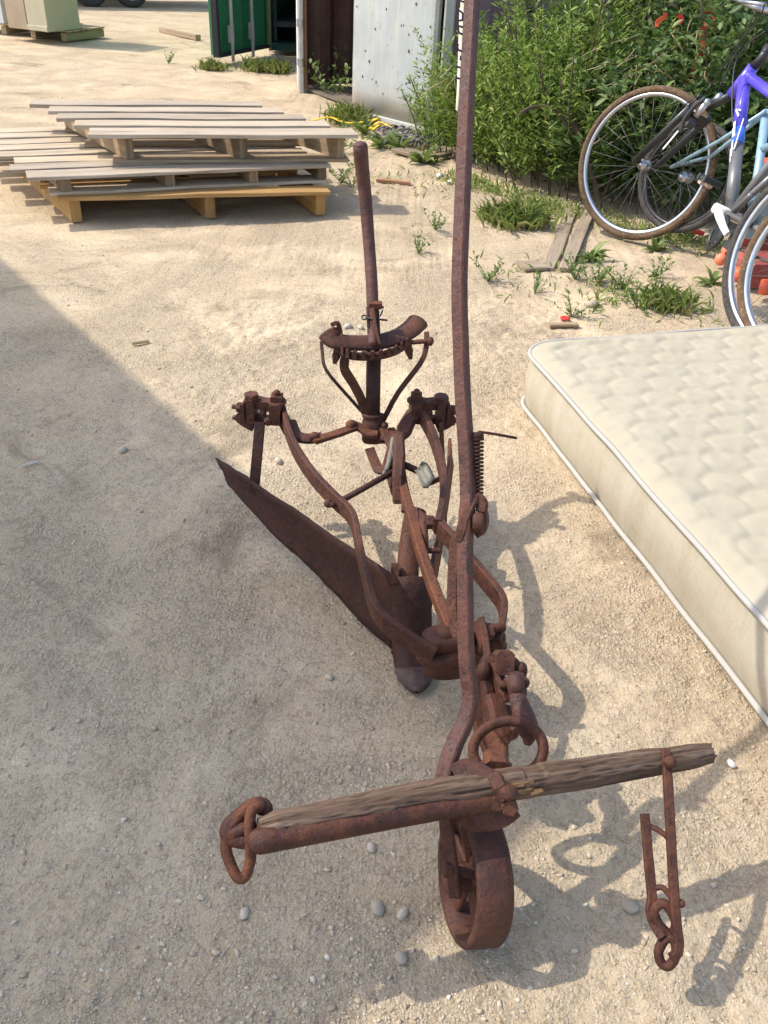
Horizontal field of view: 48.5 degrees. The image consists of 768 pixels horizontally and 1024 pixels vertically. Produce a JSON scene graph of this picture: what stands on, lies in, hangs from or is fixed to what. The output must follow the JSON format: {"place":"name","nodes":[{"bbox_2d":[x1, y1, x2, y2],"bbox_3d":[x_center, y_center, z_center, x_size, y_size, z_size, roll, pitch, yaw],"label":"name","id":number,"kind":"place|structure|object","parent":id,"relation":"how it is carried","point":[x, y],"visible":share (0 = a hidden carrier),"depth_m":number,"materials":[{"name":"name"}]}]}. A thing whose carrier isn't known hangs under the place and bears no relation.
{"place":"outdoors","nodes":[
{"label":"outdoors","id":0,"kind":"place"},
{"bbox_2d":[0,0,767,1023],"bbox_3d":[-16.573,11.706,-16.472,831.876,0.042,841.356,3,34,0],"label":"ground","id":1,"kind":"structure","parent":0,"point":[56,674],"depth_m":1.79,"materials":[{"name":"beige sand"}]},
{"bbox_2d":[22,461,37,465],"bbox_3d":[-0.939,-0.129,2.264,0.039,0.007,0.008,-21,41,-31],"label":"plank","id":2,"kind":"object","parent":1,"relation":"on","point":[29,463],"visible":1,"depth_m":2.26,"materials":[{"name":"grey wood"}]},
{"bbox_2d":[0,23,104,41],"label":"pallet","id":3,"kind":"object","parent":1,"relation":"on","point":[88,31],"visible":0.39,"depth_m":10.23,"materials":[{"name":"brown wood"}]},
{"bbox_2d":[0,0,7,23],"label":"appliance","id":4,"kind":"object","parent":3,"relation":"on","point":[3,17],"visible":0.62,"depth_m":10.12,"materials":[{"name":"white metal"}]},
{"bbox_2d":[4,0,27,29],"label":"carton","id":5,"kind":"object","parent":3,"relation":"on","point":[16,14],"visible":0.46,"depth_m":9.68,"materials":[{"name":"brown cardboard"}]},
{"bbox_2d":[24,0,82,31],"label":"carton","id":6,"kind":"object","parent":3,"relation":"on","point":[51,15],"visible":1,"depth_m":9.63,"materials":[{"name":"beige cardboard"}]},
{"bbox_2d":[78,0,144,7],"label":"trailer","id":7,"kind":"object","parent":1,"relation":"on","point":[126,3],"visible":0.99,"depth_m":14.34,"materials":[{"name":"rubber"}]},
{"bbox_2d":[119,445,126,453],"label":"stone","id":8,"kind":"object","parent":1,"relation":"on","point":[122,449],"visible":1,"depth_m":2.34,"materials":[{"name":"grey stone"}]},
{"bbox_2d":[132,339,148,344],"bbox_3d":[-0.842,-0.588,2.952,0.059,0.011,0.012,-13,37,-22],"label":"plank","id":9,"kind":"object","parent":1,"relation":"on","point":[140,342],"visible":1,"depth_m":2.95,"materials":[{"name":"brown wood"}]},
{"bbox_2d":[164,50,176,63],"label":"weed sprig","id":10,"kind":"object","parent":1,"relation":"on","point":[170,59],"visible":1,"depth_m":8.83,"materials":[{"name":"green plant"}]},
{"bbox_2d":[23,170,330,222],"bbox_3d":[-1.170,-1.729,4.495,1.563,0.129,1.056,-8,36,-16],"label":"pallet","id":11,"kind":"object","parent":1,"relation":"on","point":[311,197],"visible":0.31,"depth_m":4.21,"materials":[{"name":"yellow wood"}]},
{"bbox_2d":[0,126,330,195],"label":"pallet","id":12,"kind":"object","parent":11,"relation":"on","point":[59,158],"visible":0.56,"depth_m":4.25,"materials":[{"name":"grey wood"}]},
{"bbox_2d":[29,100,357,163],"bbox_3d":[-1.039,-2.025,4.536,1.627,0.146,0.988,-6,35,-13],"label":"pallet","id":13,"kind":"object","parent":12,"relation":"on","point":[233,129],"visible":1,"depth_m":4.39,"materials":[{"name":"brown wood"}]},
{"bbox_2d":[159,27,200,39],"bbox_3d":[-2.653,-6.200,11.059,0.070,0.070,1.029,-22,41,-32],"label":"plank","id":14,"kind":"object","parent":1,"relation":"on","point":[183,34],"visible":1,"depth_m":10.99,"materials":[{"name":"grey wood"}]},
{"bbox_2d":[190,56,229,71],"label":"grass tuft","id":15,"kind":"object","parent":1,"relation":"on","point":[209,64],"visible":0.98,"depth_m":8.51,"materials":[{"name":"green plant"}]},
{"bbox_2d":[240,906,248,919],"bbox_3d":[-0.205,0.591,1.257,0.013,0.006,0.021,3,34,0],"label":"stone","id":16,"kind":"object","parent":1,"relation":"on","point":[244,912],"visible":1,"depth_m":1.25,"materials":[{"name":"grey stone"}]},
{"bbox_2d":[208,0,296,61],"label":"shipping container","id":17,"kind":"object","parent":1,"relation":"on","point":[236,27],"visible":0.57,"depth_m":9.30,"materials":[{"name":"green metal"}]},
{"bbox_2d":[208,0,269,61],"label":"open door","id":18,"kind":"structure","parent":17,"relation":"in","point":[236,27],"depth_m":9.08,"materials":[{"name":"green paint"}]},
{"bbox_2d":[232,54,277,73],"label":"grass tuft","id":19,"kind":"object","parent":1,"relation":"on","point":[253,65],"visible":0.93,"depth_m":8.58,"materials":[{"name":"green plant"}]},
{"bbox_2d":[261,55,294,75],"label":"grass tuft","id":20,"kind":"object","parent":1,"relation":"on","point":[281,67],"visible":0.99,"depth_m":8.56,"materials":[{"name":"green plant"}]},
{"bbox_2d":[275,457,282,463],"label":"stone","id":21,"kind":"object","parent":1,"relation":"on","point":[278,460],"visible":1,"depth_m":2.30,"materials":[{"name":"white stone"}]},
{"bbox_2d":[308,63,330,87],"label":"weed sprig","id":22,"kind":"object","parent":1,"relation":"on","point":[325,73],"visible":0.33,"depth_m":7.65,"materials":[{"name":"green plant"}]},
{"bbox_2d":[300,46,351,93],"bbox_3d":[-0.442,-3.825,7.437,0.656,0.389,0.441,3,34,0],"label":"weed sprig","id":23,"kind":"object","parent":1,"relation":"on","point":[340,80],"visible":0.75,"depth_m":7.46,"materials":[{"name":"green plant"}]},
{"bbox_2d":[325,673,333,680],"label":"stone","id":24,"kind":"object","parent":1,"relation":"on","point":[329,677],"visible":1,"depth_m":1.66,"materials":[{"name":"grey stone"}]},
{"bbox_2d":[328,159,354,182],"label":"weed sprig","id":25,"kind":"object","parent":1,"relation":"on","point":[343,177],"visible":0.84,"depth_m":4.88,"materials":[{"name":"green plant"}]},
{"bbox_2d":[344,323,351,328],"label":"stone","id":26,"kind":"object","parent":1,"relation":"on","point":[347,325],"visible":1,"depth_m":3.13,"materials":[{"name":"white stone"}]},
{"bbox_2d":[340,173,356,185],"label":"weed sprig","id":27,"kind":"object","parent":1,"relation":"on","point":[354,183],"visible":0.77,"depth_m":4.85,"materials":[{"name":"green plant"}]},
{"bbox_2d":[319,98,379,125],"bbox_3d":[-0.267,-3.049,6.498,0.466,0.177,0.571,-25,43,-35],"label":"grass tuft","id":28,"kind":"object","parent":1,"relation":"on","point":[358,113],"visible":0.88,"depth_m":6.48,"materials":[{"name":"green plant"}]},
{"bbox_2d":[311,117,390,129],"bbox_3d":[-0.175,-2.858,6.292,0.613,0.027,0.529,-9,36,-17],"label":"yellow strap","id":29,"kind":"object","parent":1,"relation":"on","point":[375,125],"visible":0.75,"depth_m":6.32,"materials":[{"name":"yellow plastic"}]},
{"bbox_2d":[340,119,364,150],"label":"weed sprig","id":30,"kind":"object","parent":1,"relation":"on","point":[351,143],"visible":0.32,"depth_m":5.60,"materials":[{"name":"green plant"}]},
{"bbox_2d":[345,114,373,135],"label":"broadleaf weed","id":31,"kind":"object","parent":1,"relation":"on","point":[358,126],"visible":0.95,"depth_m":6.17,"materials":[{"name":"green plant"}]},
{"bbox_2d":[367,841,375,852],"bbox_3d":[-0.020,0.532,1.354,0.014,0.015,0.018,-15,38,-24],"label":"stone","id":32,"kind":"object","parent":1,"relation":"on","point":[371,847],"visible":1,"depth_m":1.35,"materials":[{"name":"grey stone"}]},
{"bbox_2d":[370,900,385,916],"bbox_3d":[-0.009,0.588,1.266,0.023,0.017,0.023,3,34,0],"label":"stone","id":33,"kind":"object","parent":1,"relation":"on","point":[377,907],"visible":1,"depth_m":1.26,"materials":[{"name":"grey stone"}]},
{"bbox_2d":[215,0,548,949],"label":"horse plough","id":34,"kind":"object","parent":1,"relation":"on","point":[397,604],"visible":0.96,"depth_m":1.55,"materials":[{"name":"metal"}]},
{"bbox_2d":[456,0,463,110],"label":"lot tag","id":35,"kind":"object","parent":34,"relation":"hanging from","point":[460,25],"visible":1,"depth_m":1.26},
{"bbox_2d":[219,743,716,971],"bbox_3d":[0.158,0.478,1.132,0.723,0.231,0.236,-5,35,-12],"label":"whippletree","id":36,"kind":"object","parent":34,"relation":"hanging from","point":[472,795],"visible":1,"depth_m":1.13,"materials":[{"name":"brown wood"}]},
{"bbox_2d":[363,128,403,148],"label":"broadleaf weed","id":37,"kind":"object","parent":1,"relation":"on","point":[378,143],"visible":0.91,"depth_m":5.74,"materials":[{"name":"green plant"}]},
{"bbox_2d":[376,178,410,185],"bbox_3d":[0.058,-1.926,4.975,0.201,0.026,0.035,5,34,3],"label":"plank","id":38,"kind":"object","parent":1,"relation":"on","point":[394,181],"visible":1,"depth_m":4.96,"materials":[{"name":"red wood"}]},
{"bbox_2d":[380,131,416,151],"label":"broadleaf weed","id":39,"kind":"object","parent":1,"relation":"on","point":[395,142],"visible":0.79,"depth_m":5.68,"materials":[{"name":"green plant"}]},
{"bbox_2d":[393,951,408,964],"bbox_3d":[0.025,0.629,1.205,0.019,0.015,0.020,-16,38,-26],"label":"stone","id":40,"kind":"object","parent":1,"relation":"on","point":[401,957],"visible":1,"depth_m":1.20,"materials":[{"name":"grey stone"}]},
{"bbox_2d":[396,906,408,921],"bbox_3d":[0.027,0.594,1.262,0.022,0.014,0.013,-27,44,-37],"label":"stone","id":41,"kind":"object","parent":1,"relation":"on","point":[403,912],"visible":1,"depth_m":1.26,"materials":[{"name":"grey stone"}]},
{"bbox_2d":[370,121,452,161],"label":"debris boards","id":42,"kind":"object","parent":1,"relation":"on","point":[417,141],"visible":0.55,"depth_m":5.80,"materials":[{"name":"grey stone"}]},
{"bbox_2d":[405,145,441,164],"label":"broadleaf weed","id":43,"kind":"object","parent":1,"relation":"on","point":[416,156],"visible":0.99,"depth_m":5.42,"materials":[{"name":"green plant"}]},
{"bbox_2d":[412,225,434,253],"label":"weed sprig","id":44,"kind":"object","parent":1,"relation":"on","point":[418,245],"visible":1,"depth_m":3.90,"materials":[{"name":"green plant"}]},
{"bbox_2d":[422,208,447,229],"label":"weed sprig","id":45,"kind":"object","parent":1,"relation":"on","point":[436,227],"visible":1,"depth_m":4.21,"materials":[{"name":"green plant"}]},
{"bbox_2d":[196,63,728,327],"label":"grass","id":46,"kind":"structure","parent":1,"relation":"on","point":[682,237],"depth_m":4.45,"materials":[{"name":"green plant"}]},
{"bbox_2d":[468,251,506,280],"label":"weed sprig","id":47,"kind":"object","parent":1,"relation":"on","point":[493,273],"visible":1,"depth_m":3.63,"materials":[{"name":"green plant"}]},
{"bbox_2d":[473,194,524,224],"bbox_3d":[0.617,-1.572,4.431,0.324,0.121,0.335,3,34,0],"label":"grass tuft","id":48,"kind":"object","parent":1,"relation":"on","point":[481,208],"visible":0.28,"depth_m":4.42,"materials":[{"name":"green plant"}]},
{"bbox_2d":[471,191,568,233],"bbox_3d":[0.690,-1.540,4.349,0.471,0.160,0.466,-17,39,-27],"label":"grass tuft","id":49,"kind":"object","parent":1,"relation":"on","point":[511,218],"visible":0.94,"depth_m":4.29,"materials":[{"name":"green plant"}]},
{"bbox_2d":[296,0,766,141],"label":"storage container","id":50,"kind":"object","parent":1,"relation":"on","point":[378,40],"visible":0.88,"depth_m":6.33,"materials":[{"name":"paint"}]},
{"bbox_2d":[296,0,307,92],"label":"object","id":51,"kind":"structure","parent":50,"relation":"in","point":[301,5],"depth_m":7.44,"materials":[{"name":"white plastic"}]},
{"bbox_2d":[352,0,442,133],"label":"closed door","id":52,"kind":"structure","parent":50,"relation":"in","point":[385,44],"depth_m":6.19,"materials":[{"name":"white concrete"}]},
{"bbox_2d":[516,260,548,271],"bbox_3d":[0.663,-1.103,3.821,0.111,0.016,0.110,-7,35,-14],"label":"plank","id":53,"kind":"object","parent":1,"relation":"on","point":[536,264],"visible":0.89,"depth_m":3.80,"materials":[{"name":"grey wood"}]},
{"bbox_2d":[533,268,556,293],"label":"weed sprig","id":54,"kind":"object","parent":1,"relation":"on","point":[536,286],"visible":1,"depth_m":3.52,"materials":[{"name":"green plant"}]},
{"bbox_2d":[532,200,569,227],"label":"weed sprig","id":55,"kind":"object","parent":1,"relation":"on","point":[547,209],"visible":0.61,"depth_m":4.30,"materials":[{"name":"green plant"}]},
{"bbox_2d":[395,0,713,200],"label":"willow shrub","id":56,"kind":"object","parent":1,"relation":"on","point":[506,91],"visible":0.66,"depth_m":4.88,"materials":[{"name":"green plant"}]},
{"bbox_2d":[548,322,578,327],"bbox_3d":[0.681,-0.711,3.238,0.112,0.014,0.030,-1,34,-7],"label":"plank","id":57,"kind":"object","parent":1,"relation":"on","point":[561,324],"visible":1,"depth_m":3.23,"materials":[{"name":"brown wood"}]},
{"bbox_2d":[560,312,571,320],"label":"red flower","id":58,"kind":"object","parent":1,"relation":"on","point":[564,318],"visible":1,"depth_m":3.29,"materials":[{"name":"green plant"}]},
{"bbox_2d":[553,285,600,316],"bbox_3d":[0.751,-0.799,3.308,0.172,0.107,0.110,25,40,29],"label":"weed sprig","id":59,"kind":"object","parent":1,"relation":"on","point":[575,310],"visible":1,"depth_m":3.32,"materials":[{"name":"green plant"}]},
{"bbox_2d":[560,248,605,278],"bbox_3d":[0.840,-1.057,3.673,0.116,0.122,0.215,-17,39,-27],"label":"weed sprig","id":60,"kind":"object","parent":1,"relation":"on","point":[573,269],"visible":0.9,"depth_m":3.69,"materials":[{"name":"green plant"}]},
{"bbox_2d":[584,300,598,307],"bbox_3d":[0.834,-0.834,3.424,0.048,0.036,0.048,-14,37,-23],"label":"stone","id":61,"kind":"object","parent":1,"relation":"on","point":[594,302],"visible":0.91,"depth_m":3.41,"materials":[{"name":"beige stone"}]},
{"bbox_2d":[577,240,612,263],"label":"broadleaf weed","id":62,"kind":"object","parent":1,"relation":"on","point":[593,254],"visible":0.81,"depth_m":3.94,"materials":[{"name":"green plant"}]},
{"bbox_2d":[573,251,617,283],"bbox_3d":[0.932,-1.029,3.633,0.239,0.127,0.178,-25,43,-35],"label":"weed sprig","id":63,"kind":"object","parent":1,"relation":"on","point":[600,276],"visible":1,"depth_m":3.64,"materials":[{"name":"green plant"}]},
{"bbox_2d":[603,262,639,289],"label":"weed sprig","id":64,"kind":"object","parent":1,"relation":"on","point":[622,284],"visible":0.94,"depth_m":3.60,"materials":[{"name":"green plant"}]},
{"bbox_2d":[621,898,639,913],"bbox_3d":[0.372,0.595,1.288,0.028,0.015,0.023,3,34,0],"label":"stone","id":65,"kind":"object","parent":1,"relation":"on","point":[630,905],"visible":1,"depth_m":1.28,"materials":[{"name":"grey stone"}]},
{"bbox_2d":[498,0,767,218],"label":"creeper shrub","id":66,"kind":"object","parent":1,"relation":"on","point":[723,37],"visible":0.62,"depth_m":4.45,"materials":[{"name":"green plant"}]},
{"bbox_2d":[655,5,715,82],"bbox_3d":[1.554,-2.404,4.378,0.332,0.340,0.191,3,34,0],"label":"red ribbon","id":67,"kind":"object","parent":66,"relation":"hanging from","point":[664,17],"visible":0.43,"depth_m":4.37,"materials":[{"name":"orange plastic"}]},
{"bbox_2d":[521,324,767,726],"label":"mattress","id":68,"kind":"object","parent":1,"relation":"on","point":[658,441],"visible":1,"depth_m":2.11,"materials":[{"name":"white fabric"}]},
{"bbox_2d":[621,281,669,307],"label":"weed sprig","id":69,"kind":"object","parent":1,"relation":"on","point":[632,294],"visible":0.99,"depth_m":3.41,"materials":[{"name":"green plant"}]},
{"bbox_2d":[639,237,672,251],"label":"broadleaf weed","id":70,"kind":"object","parent":1,"relation":"on","point":[657,245],"visible":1,"depth_m":4.10,"materials":[{"name":"green plant"}]},
{"bbox_2d":[638,251,674,278],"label":"weed sprig","id":71,"kind":"object","parent":1,"relation":"on","point":[655,271],"visible":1,"depth_m":3.73,"materials":[{"name":"green plant"}]},
{"bbox_2d":[629,274,707,318],"bbox_3d":[1.138,-0.872,3.427,0.304,0.111,0.284,-5,35,-12],"label":"grass tuft","id":72,"kind":"object","parent":1,"relation":"on","point":[670,295],"visible":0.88,"depth_m":3.40,"materials":[{"name":"green plant"}]},
{"bbox_2d":[578,0,767,326],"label":"bicycle","id":73,"kind":"object","parent":1,"relation":"on","point":[694,111],"visible":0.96,"depth_m":3.53,"materials":[{"name":"metal"}]},
{"bbox_2d":[673,290,699,311],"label":"weed sprig","id":74,"kind":"object","parent":1,"relation":"on","point":[687,302],"visible":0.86,"depth_m":3.39,"materials":[{"name":"green plant"}]},
{"bbox_2d":[683,211,709,240],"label":"weed sprig","id":75,"kind":"object","parent":1,"relation":"on","point":[691,235],"visible":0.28,"depth_m":4.22,"materials":[{"name":"green plant"}]},
{"bbox_2d":[688,230,704,235],"bbox_3d":[1.522,-1.398,4.227,0.059,0.030,0.143,-18,39,-28],"label":"red bar","id":76,"kind":"object","parent":1,"relation":"on","point":[699,232],"visible":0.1,"depth_m":4.20,"materials":[{"name":"plastic"}]},
{"bbox_2d":[638,109,767,325],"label":"bicycle","id":77,"kind":"object","parent":1,"relation":"on","point":[758,236],"visible":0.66,"depth_m":3.65,"materials":[{"name":"metal"}]},
{"bbox_2d":[693,266,721,287],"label":"broadleaf weed","id":78,"kind":"object","parent":1,"relation":"on","point":[713,278],"visible":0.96,"depth_m":3.72,"materials":[{"name":"green plant"}]},
{"bbox_2d":[714,252,725,265],"bbox_3d":[1.542,-1.159,3.903,0.056,0.064,0.056,3,34,0],"label":"float ball","id":79,"kind":"object","parent":1,"relation":"on","point":[719,259],"visible":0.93,"depth_m":3.89,"materials":[{"name":"orange plastic"}]},
{"bbox_2d":[727,758,736,768],"bbox_3d":[0.623,0.451,1.530,0.015,0.015,0.021,-3,35,-9],"label":"stone","id":80,"kind":"object","parent":1,"relation":"on","point":[731,764],"visible":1,"depth_m":1.52,"materials":[{"name":"white stone"}]},
{"bbox_2d":[734,238,767,295],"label":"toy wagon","id":81,"kind":"object","parent":1,"relation":"on","point":[759,279],"visible":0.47,"depth_m":3.64,"materials":[{"name":"red plastic"}]}
]}

